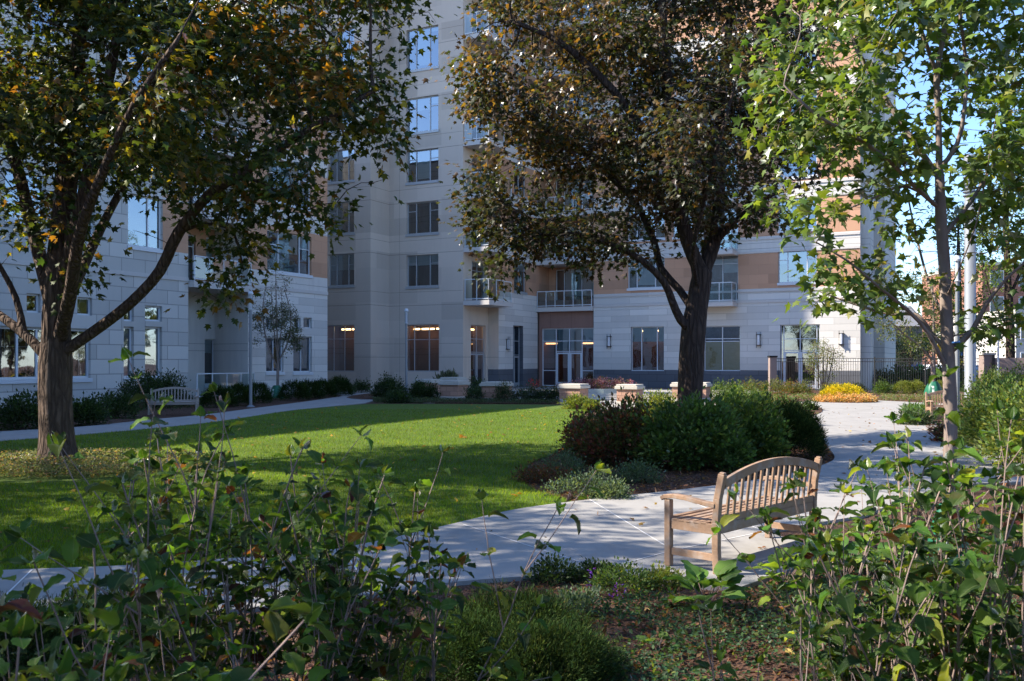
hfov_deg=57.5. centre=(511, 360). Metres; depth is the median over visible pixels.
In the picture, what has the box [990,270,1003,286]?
window
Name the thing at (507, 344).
wall lamp
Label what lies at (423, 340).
window
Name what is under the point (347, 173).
window
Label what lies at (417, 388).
green shrub
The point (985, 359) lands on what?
fence pier
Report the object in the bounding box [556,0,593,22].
balcony door
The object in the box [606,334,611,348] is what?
wall lamp
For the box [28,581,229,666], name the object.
yew shrub
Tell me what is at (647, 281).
window
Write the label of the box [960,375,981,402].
dark shrub
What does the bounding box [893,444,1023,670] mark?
viburnum shrub
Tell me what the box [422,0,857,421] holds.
maple tree
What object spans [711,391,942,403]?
planting bed
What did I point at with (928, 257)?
sky
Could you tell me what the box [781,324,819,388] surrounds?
door
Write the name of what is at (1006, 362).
solid fence
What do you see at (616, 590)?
violet flower
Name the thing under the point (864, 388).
green shrub
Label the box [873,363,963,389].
dark shrub
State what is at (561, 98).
balcony door
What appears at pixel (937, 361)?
iron fence panel
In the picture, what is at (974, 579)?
viburnum shrub
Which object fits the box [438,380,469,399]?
brick pier
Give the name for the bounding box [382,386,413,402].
green shrub
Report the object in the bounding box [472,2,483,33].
balcony door
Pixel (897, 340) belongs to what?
window
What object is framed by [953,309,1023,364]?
corner building
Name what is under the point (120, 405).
green shrub
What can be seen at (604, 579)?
perennial plant
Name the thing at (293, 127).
window
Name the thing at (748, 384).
green shrub
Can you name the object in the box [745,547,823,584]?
broad leaf plant
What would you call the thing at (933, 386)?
watering bag
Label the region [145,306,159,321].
window
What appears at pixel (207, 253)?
window
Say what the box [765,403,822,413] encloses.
planting bed
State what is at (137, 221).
window
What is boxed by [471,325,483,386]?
door
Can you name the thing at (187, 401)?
garden bench
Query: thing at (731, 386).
green shrub
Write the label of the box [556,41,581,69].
balcony door
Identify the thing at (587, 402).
green shrub
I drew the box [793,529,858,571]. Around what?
perennial plant
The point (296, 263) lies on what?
window
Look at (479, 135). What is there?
balcony door
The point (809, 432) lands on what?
yew shrub
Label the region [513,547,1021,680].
ground cover
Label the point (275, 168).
window
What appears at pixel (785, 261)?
window
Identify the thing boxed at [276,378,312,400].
yew shrub
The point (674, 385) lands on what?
brick pier
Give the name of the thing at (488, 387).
brick pier
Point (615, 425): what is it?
burgundy shrub
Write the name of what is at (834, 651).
viburnum shrub
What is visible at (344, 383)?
yew shrub
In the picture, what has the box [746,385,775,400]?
green shrub
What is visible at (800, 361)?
iron fence panel
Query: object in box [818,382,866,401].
mum mound
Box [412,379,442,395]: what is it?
brick pier
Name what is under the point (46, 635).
yew shrub
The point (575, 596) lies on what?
perennial plant
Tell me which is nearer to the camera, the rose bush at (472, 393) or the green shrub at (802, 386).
the rose bush at (472, 393)
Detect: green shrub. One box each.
[0,385,38,430]
[73,391,118,426]
[91,387,144,418]
[116,367,167,407]
[144,367,192,406]
[337,378,357,394]
[353,375,373,392]
[367,371,408,397]
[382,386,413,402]
[407,375,432,398]
[421,380,441,398]
[468,375,484,397]
[552,397,621,459]
[557,391,593,408]
[580,395,604,411]
[622,385,764,472]
[696,379,801,462]
[710,377,736,399]
[711,379,759,404]
[717,378,742,394]
[722,382,753,400]
[741,377,766,392]
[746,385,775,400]
[755,377,788,393]
[769,391,817,416]
[776,377,801,394]
[789,378,815,393]
[801,398,821,409]
[819,381,833,390]
[843,380,870,391]
[871,377,897,394]
[894,407,937,425]
[922,419,960,441]
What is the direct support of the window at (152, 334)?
in the apartment building at (182, 340)
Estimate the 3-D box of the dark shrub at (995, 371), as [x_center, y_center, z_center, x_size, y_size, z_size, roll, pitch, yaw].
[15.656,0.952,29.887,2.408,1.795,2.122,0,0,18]
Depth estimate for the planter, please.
44.76 m
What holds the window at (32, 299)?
in the apartment building at (182, 340)
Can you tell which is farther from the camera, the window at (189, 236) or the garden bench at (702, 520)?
the window at (189, 236)
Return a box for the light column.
[962,154,977,400]
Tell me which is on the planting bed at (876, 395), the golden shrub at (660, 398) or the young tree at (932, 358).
the young tree at (932, 358)
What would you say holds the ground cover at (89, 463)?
on the lawn at (375, 407)
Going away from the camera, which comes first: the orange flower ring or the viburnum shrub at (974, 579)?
the viburnum shrub at (974, 579)
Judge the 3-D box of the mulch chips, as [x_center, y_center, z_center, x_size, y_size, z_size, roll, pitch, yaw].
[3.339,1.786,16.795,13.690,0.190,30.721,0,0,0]
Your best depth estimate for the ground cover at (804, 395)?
43.25 m
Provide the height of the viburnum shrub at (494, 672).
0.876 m
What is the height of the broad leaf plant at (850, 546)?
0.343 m
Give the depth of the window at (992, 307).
121.90 m
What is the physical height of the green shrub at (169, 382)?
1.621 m
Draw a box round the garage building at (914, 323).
[896,306,921,370]
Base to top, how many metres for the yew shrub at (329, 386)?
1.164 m
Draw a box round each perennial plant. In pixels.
[510,458,580,484]
[522,552,584,586]
[528,446,591,477]
[537,459,627,500]
[546,581,613,617]
[571,556,622,584]
[576,555,662,597]
[579,474,637,499]
[604,452,666,483]
[633,560,684,590]
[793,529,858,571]
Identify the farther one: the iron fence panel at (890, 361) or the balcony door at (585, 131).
the balcony door at (585, 131)
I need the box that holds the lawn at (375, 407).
[0,404,584,569]
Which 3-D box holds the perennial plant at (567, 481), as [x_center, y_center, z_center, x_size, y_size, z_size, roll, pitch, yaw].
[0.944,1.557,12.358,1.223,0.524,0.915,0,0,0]
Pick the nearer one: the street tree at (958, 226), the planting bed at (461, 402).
the planting bed at (461, 402)
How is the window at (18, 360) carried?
in the apartment building at (182, 340)
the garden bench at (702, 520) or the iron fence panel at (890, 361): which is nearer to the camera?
the garden bench at (702, 520)
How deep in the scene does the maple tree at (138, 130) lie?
14.97 m
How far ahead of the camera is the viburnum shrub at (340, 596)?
3.42 m
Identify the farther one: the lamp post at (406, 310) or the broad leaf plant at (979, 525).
the lamp post at (406, 310)
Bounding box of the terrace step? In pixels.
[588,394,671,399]
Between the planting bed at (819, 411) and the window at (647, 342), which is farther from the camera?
the window at (647, 342)
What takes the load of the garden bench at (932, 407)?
on the ground at (184, 410)
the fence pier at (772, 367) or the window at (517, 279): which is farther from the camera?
the window at (517, 279)
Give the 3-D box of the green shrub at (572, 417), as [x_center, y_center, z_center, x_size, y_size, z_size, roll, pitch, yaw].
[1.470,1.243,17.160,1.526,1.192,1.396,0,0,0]
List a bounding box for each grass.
[432,368,458,378]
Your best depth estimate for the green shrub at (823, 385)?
49.46 m
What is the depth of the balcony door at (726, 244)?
60.62 m
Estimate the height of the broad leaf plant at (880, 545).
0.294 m
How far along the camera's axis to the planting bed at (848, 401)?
39.55 m
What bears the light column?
on the path at (605, 534)
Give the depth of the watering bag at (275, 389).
44.67 m
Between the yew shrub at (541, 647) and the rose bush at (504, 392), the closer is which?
the yew shrub at (541, 647)
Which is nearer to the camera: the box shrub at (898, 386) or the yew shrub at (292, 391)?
the yew shrub at (292, 391)
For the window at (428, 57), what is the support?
in the apartment building at (557, 324)
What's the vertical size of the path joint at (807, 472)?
0.001 m
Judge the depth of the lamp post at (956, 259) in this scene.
26.20 m
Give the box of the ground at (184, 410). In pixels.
[0,382,1023,680]
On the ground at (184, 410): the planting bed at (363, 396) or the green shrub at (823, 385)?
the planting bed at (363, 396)
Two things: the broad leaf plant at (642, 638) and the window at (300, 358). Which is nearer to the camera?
the broad leaf plant at (642, 638)
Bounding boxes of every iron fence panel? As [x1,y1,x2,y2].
[777,358,821,390]
[822,358,873,391]
[874,357,923,392]
[924,357,978,389]
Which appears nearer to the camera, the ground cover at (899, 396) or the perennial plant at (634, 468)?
the perennial plant at (634, 468)
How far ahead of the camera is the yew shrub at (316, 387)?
43.92 m
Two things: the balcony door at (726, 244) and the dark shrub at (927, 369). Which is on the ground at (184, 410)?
the dark shrub at (927, 369)
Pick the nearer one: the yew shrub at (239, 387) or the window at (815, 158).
the yew shrub at (239, 387)
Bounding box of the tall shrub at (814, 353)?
[803,338,846,386]
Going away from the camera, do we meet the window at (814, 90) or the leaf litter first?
the leaf litter
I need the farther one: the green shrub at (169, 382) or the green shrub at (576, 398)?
the green shrub at (169, 382)
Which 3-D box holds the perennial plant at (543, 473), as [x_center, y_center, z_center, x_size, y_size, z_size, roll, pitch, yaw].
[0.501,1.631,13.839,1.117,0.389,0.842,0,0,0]
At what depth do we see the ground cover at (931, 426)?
23.66 m
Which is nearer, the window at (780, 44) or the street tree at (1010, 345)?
the street tree at (1010, 345)
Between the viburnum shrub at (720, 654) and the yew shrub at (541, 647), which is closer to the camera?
the viburnum shrub at (720, 654)
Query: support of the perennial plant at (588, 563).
on the ground at (184, 410)
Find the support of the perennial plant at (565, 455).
on the ground at (184, 410)
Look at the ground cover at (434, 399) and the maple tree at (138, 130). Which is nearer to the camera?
the maple tree at (138, 130)
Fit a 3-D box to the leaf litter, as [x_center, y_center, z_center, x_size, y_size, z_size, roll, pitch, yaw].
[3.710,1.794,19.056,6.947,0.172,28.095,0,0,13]
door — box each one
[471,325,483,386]
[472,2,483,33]
[472,56,483,84]
[472,107,483,139]
[472,158,483,193]
[472,216,483,246]
[472,262,483,299]
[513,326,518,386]
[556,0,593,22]
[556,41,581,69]
[556,83,593,115]
[556,178,593,211]
[556,222,593,259]
[556,268,593,299]
[560,131,593,161]
[709,256,737,300]
[720,204,737,249]
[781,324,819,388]
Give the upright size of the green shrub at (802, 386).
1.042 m
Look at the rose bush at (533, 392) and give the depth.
40.00 m
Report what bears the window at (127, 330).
in the apartment building at (182, 340)
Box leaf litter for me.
[534,442,998,672]
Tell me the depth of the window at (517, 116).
63.46 m
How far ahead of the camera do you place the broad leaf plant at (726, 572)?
6.69 m
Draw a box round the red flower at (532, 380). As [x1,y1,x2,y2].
[526,378,539,386]
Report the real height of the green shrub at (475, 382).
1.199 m
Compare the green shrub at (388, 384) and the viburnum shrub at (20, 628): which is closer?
the viburnum shrub at (20, 628)
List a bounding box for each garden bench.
[148,387,198,414]
[660,456,822,573]
[925,390,963,416]
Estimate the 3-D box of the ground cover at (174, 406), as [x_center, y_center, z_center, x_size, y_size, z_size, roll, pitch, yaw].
[-14.274,1.702,39.994,8.169,0.193,27.436,0,0,15]
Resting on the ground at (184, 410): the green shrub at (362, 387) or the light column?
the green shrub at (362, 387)
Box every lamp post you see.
[246,291,254,406]
[404,308,408,387]
[953,255,961,413]
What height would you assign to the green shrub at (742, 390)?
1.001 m
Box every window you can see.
[0,326,92,383]
[4,169,46,227]
[27,293,37,312]
[31,3,57,45]
[77,187,92,236]
[77,297,89,315]
[123,327,130,381]
[124,310,131,320]
[127,193,162,252]
[128,47,162,97]
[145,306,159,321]
[145,326,159,378]
[188,234,193,280]
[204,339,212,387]
[205,237,215,272]
[265,337,284,374]
[267,83,312,137]
[267,230,312,277]
[268,160,310,211]
[293,336,312,374]
[303,317,309,327]
[327,149,354,184]
[327,201,354,236]
[327,254,354,288]
[327,325,353,370]
[330,28,353,70]
[405,148,438,185]
[405,201,438,236]
[405,254,438,288]
[408,25,438,72]
[408,95,438,134]
[408,324,438,371]
[514,18,524,53]
[514,68,526,103]
[514,116,526,150]
[514,164,527,199]
[514,263,527,294]
[627,258,664,290]
[628,210,664,241]
[632,326,663,370]
[705,326,739,370]
[777,147,817,179]
[777,250,816,285]
[778,198,816,232]
[780,44,816,70]
[780,90,816,125]
[896,340,917,365]
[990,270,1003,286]
[990,296,1003,311]
[1020,329,1023,338]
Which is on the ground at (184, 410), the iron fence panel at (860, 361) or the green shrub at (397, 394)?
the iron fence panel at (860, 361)
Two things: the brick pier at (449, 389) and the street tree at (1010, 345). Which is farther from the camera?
the street tree at (1010, 345)
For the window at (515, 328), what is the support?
in the apartment building at (557, 324)
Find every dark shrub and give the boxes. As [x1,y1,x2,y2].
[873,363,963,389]
[903,362,978,387]
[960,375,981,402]
[977,363,1018,383]
[1005,360,1023,385]
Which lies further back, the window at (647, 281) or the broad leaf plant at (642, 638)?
the window at (647, 281)
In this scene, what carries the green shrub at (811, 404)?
on the planting bed at (819, 411)
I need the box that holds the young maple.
[730,0,1023,491]
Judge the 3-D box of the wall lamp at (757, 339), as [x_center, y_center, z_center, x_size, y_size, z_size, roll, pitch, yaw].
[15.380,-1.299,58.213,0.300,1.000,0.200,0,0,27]
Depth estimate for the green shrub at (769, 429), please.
16.32 m
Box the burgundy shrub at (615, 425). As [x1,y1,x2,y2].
[557,386,665,467]
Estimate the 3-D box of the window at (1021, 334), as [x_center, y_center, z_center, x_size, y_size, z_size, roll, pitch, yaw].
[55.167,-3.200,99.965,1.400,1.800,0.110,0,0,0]
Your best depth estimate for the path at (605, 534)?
9.65 m
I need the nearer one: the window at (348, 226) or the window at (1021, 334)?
the window at (348, 226)
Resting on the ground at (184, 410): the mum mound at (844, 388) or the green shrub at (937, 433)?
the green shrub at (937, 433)
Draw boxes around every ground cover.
[0,446,228,478]
[2,394,312,423]
[373,397,559,403]
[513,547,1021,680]
[743,392,816,399]
[879,393,942,401]
[898,399,940,417]
[926,424,940,430]
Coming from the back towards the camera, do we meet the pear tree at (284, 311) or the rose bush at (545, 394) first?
the pear tree at (284, 311)
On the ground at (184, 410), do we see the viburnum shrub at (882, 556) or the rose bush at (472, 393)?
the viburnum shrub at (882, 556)
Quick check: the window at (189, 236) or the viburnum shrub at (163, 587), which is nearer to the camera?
the viburnum shrub at (163, 587)
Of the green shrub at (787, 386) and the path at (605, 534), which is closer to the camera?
the path at (605, 534)
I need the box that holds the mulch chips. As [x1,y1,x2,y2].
[0,420,1021,680]
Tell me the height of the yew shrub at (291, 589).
0.564 m
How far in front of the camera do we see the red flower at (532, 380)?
50.22 m
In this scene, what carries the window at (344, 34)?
in the apartment building at (557, 324)
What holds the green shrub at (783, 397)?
on the ground at (184, 410)
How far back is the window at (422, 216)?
60.30 m
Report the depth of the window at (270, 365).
49.28 m
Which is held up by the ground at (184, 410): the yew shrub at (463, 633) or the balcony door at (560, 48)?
the yew shrub at (463, 633)
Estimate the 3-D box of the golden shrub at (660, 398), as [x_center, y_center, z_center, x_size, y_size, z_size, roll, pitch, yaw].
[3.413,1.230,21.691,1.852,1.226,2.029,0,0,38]
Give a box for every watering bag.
[270,385,281,397]
[924,381,941,395]
[928,502,969,561]
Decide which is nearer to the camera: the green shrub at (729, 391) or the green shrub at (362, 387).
the green shrub at (729, 391)
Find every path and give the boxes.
[0,392,372,440]
[0,407,1020,617]
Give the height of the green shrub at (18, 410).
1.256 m
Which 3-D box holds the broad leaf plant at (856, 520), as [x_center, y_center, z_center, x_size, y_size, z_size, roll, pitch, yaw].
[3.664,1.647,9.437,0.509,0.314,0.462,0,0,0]
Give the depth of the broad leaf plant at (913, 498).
10.55 m
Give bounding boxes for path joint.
[7,492,762,593]
[82,405,913,591]
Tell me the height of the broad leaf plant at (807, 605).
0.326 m
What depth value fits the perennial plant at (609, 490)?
12.01 m
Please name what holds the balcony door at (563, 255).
in the apartment building at (557, 324)
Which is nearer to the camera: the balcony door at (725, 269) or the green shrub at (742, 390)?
the green shrub at (742, 390)
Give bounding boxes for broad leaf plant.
[635,631,680,651]
[662,559,751,612]
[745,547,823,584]
[794,594,866,644]
[829,533,877,573]
[844,542,913,571]
[847,509,900,535]
[876,523,916,553]
[896,490,938,519]
[965,510,1000,535]
[991,490,1015,511]
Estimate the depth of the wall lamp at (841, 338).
55.89 m
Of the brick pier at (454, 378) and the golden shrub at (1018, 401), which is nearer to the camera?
the golden shrub at (1018, 401)
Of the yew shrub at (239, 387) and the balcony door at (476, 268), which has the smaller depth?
the yew shrub at (239, 387)
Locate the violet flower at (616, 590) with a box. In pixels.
[609,578,625,598]
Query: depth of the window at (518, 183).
63.69 m
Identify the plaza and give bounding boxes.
[338,387,942,409]
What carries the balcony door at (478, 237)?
in the apartment building at (557, 324)
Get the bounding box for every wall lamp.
[506,339,509,349]
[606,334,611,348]
[756,332,760,347]
[839,330,843,346]
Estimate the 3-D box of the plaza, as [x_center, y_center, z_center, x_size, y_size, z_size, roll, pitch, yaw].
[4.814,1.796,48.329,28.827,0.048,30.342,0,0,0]
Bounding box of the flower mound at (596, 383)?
[569,375,636,388]
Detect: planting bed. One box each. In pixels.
[347,393,384,398]
[380,396,556,403]
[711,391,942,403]
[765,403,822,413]
[812,400,878,402]
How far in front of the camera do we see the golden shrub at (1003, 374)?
20.93 m
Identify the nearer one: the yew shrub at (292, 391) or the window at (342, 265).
the yew shrub at (292, 391)
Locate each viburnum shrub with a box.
[0,347,383,680]
[0,593,389,680]
[180,381,610,680]
[253,663,350,680]
[310,523,475,680]
[477,665,506,680]
[681,600,830,680]
[706,396,1023,680]
[781,503,989,680]
[800,364,1023,680]
[817,642,1021,680]
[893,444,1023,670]
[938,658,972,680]
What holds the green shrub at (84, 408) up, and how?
on the ground at (184, 410)
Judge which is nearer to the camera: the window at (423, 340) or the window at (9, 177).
the window at (9, 177)
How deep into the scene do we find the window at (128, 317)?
40.42 m
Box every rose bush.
[463,382,486,401]
[490,379,512,400]
[506,381,531,401]
[521,384,542,401]
[532,381,553,401]
[546,383,558,399]
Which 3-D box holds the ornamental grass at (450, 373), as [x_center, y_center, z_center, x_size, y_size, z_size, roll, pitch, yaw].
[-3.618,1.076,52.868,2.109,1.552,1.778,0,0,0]
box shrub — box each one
[891,379,917,393]
[902,379,925,393]
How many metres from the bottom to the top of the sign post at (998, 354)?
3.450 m
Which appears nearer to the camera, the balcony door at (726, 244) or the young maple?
the young maple
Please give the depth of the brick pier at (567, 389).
39.00 m
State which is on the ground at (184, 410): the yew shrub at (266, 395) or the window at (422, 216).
the yew shrub at (266, 395)
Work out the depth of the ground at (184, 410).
7.04 m
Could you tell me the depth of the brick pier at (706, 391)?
40.33 m
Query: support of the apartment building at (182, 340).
on the ground at (184, 410)
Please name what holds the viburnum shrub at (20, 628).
on the ground at (184, 410)
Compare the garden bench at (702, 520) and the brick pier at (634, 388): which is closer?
the garden bench at (702, 520)
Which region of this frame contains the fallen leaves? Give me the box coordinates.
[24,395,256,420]
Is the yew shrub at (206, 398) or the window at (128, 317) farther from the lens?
the window at (128, 317)
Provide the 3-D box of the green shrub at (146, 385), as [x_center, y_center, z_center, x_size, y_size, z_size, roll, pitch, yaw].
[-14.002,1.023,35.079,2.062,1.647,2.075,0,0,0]
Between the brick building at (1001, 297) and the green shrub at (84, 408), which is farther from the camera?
the brick building at (1001, 297)
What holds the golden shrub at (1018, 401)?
on the ground at (184, 410)
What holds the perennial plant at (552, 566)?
on the ground at (184, 410)
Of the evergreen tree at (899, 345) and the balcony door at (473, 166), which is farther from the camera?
the evergreen tree at (899, 345)
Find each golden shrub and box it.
[630,388,676,424]
[939,373,1023,466]
[942,392,996,453]
[957,365,1019,406]
[957,379,1023,476]
[973,367,1023,402]
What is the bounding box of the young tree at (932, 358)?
[860,266,963,380]
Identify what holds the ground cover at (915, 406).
on the ground at (184, 410)
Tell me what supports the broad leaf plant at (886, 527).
on the ground at (184, 410)
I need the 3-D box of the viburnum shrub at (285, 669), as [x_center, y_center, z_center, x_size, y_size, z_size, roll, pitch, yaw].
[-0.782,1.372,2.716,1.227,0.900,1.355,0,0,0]
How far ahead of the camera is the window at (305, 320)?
51.21 m
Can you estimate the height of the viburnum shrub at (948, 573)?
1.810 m
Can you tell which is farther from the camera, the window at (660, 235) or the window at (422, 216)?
the window at (660, 235)
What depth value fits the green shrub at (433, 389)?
42.12 m
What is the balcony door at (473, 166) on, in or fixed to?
in the apartment building at (557, 324)
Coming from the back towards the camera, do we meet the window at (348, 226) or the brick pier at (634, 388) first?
the window at (348, 226)
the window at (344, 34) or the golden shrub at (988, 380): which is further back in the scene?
the window at (344, 34)
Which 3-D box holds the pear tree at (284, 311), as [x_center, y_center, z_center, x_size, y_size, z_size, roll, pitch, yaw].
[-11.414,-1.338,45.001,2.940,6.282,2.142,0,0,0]
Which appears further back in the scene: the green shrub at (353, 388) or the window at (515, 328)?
the window at (515, 328)
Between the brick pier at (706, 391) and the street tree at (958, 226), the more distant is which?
the street tree at (958, 226)
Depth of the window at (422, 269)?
59.96 m
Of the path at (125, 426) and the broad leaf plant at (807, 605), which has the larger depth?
the path at (125, 426)
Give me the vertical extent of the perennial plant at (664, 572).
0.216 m
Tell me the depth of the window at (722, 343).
59.77 m
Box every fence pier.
[767,356,777,390]
[977,353,995,377]
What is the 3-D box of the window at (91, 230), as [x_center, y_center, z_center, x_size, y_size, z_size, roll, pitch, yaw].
[-18.140,-6.055,38.563,1.660,2.123,0.988,0,0,27]
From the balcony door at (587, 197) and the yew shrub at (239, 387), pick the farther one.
the balcony door at (587, 197)
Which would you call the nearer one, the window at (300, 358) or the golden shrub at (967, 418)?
the golden shrub at (967, 418)
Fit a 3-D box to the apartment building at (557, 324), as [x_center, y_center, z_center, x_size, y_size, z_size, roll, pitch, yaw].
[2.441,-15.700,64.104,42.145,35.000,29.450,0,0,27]
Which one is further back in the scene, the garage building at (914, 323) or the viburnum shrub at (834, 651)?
the garage building at (914, 323)
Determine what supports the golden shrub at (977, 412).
on the ground at (184, 410)
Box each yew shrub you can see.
[0,590,113,680]
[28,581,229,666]
[199,384,237,407]
[221,381,255,405]
[241,379,273,402]
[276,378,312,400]
[277,563,361,630]
[294,377,324,398]
[311,376,339,397]
[324,374,354,395]
[360,595,532,680]
[437,575,606,680]
[455,608,641,680]
[753,396,831,458]
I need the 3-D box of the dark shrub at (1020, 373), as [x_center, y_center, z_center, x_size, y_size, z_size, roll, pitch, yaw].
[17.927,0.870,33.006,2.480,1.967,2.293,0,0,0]
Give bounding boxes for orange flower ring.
[810,390,877,401]
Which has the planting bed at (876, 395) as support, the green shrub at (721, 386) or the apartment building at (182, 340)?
the green shrub at (721, 386)
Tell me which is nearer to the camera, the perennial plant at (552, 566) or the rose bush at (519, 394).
the perennial plant at (552, 566)
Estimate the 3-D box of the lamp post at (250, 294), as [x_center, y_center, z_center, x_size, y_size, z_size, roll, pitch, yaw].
[-10.138,-0.455,36.207,0.320,4.510,0.312,0,0,0]
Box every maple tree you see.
[0,0,442,466]
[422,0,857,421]
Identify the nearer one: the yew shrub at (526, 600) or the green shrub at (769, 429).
the yew shrub at (526, 600)
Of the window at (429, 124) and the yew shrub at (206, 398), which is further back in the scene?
the window at (429, 124)
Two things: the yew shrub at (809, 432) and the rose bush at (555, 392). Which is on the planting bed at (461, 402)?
the rose bush at (555, 392)
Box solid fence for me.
[992,355,1023,376]
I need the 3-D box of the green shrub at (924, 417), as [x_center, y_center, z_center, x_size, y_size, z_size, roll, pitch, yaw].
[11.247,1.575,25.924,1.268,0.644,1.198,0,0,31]
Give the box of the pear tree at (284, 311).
[252,271,305,384]
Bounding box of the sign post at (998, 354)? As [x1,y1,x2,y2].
[997,335,1001,373]
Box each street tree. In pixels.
[914,191,1003,370]
[950,20,1023,357]
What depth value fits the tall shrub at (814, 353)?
51.61 m
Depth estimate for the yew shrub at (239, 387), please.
37.19 m
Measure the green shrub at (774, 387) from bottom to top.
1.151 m
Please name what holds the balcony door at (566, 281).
in the apartment building at (557, 324)
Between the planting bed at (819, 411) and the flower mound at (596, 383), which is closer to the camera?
the planting bed at (819, 411)
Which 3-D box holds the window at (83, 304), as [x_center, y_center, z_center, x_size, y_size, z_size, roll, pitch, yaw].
[-17.889,-2.225,38.391,0.664,0.782,0.749,0,0,27]
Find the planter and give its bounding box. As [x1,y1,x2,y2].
[558,387,643,393]
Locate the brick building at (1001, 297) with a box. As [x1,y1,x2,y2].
[921,262,1023,364]
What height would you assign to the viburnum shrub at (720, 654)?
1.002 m
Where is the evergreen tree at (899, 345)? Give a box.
[896,322,939,368]
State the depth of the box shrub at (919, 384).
47.87 m
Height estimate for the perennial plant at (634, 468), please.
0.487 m
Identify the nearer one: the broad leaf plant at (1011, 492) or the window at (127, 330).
the broad leaf plant at (1011, 492)
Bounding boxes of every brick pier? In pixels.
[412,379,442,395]
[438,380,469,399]
[440,377,466,380]
[479,381,513,400]
[557,383,589,402]
[615,384,644,405]
[670,382,677,400]
[702,382,711,401]
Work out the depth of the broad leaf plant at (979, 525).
9.44 m
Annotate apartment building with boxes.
[0,0,327,406]
[203,0,895,389]
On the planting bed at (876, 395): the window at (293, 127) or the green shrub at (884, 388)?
the green shrub at (884, 388)
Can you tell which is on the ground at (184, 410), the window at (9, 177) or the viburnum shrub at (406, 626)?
the viburnum shrub at (406, 626)
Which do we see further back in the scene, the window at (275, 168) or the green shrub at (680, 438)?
the window at (275, 168)
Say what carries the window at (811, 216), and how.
in the apartment building at (557, 324)
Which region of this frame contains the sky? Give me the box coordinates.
[129,0,1023,314]

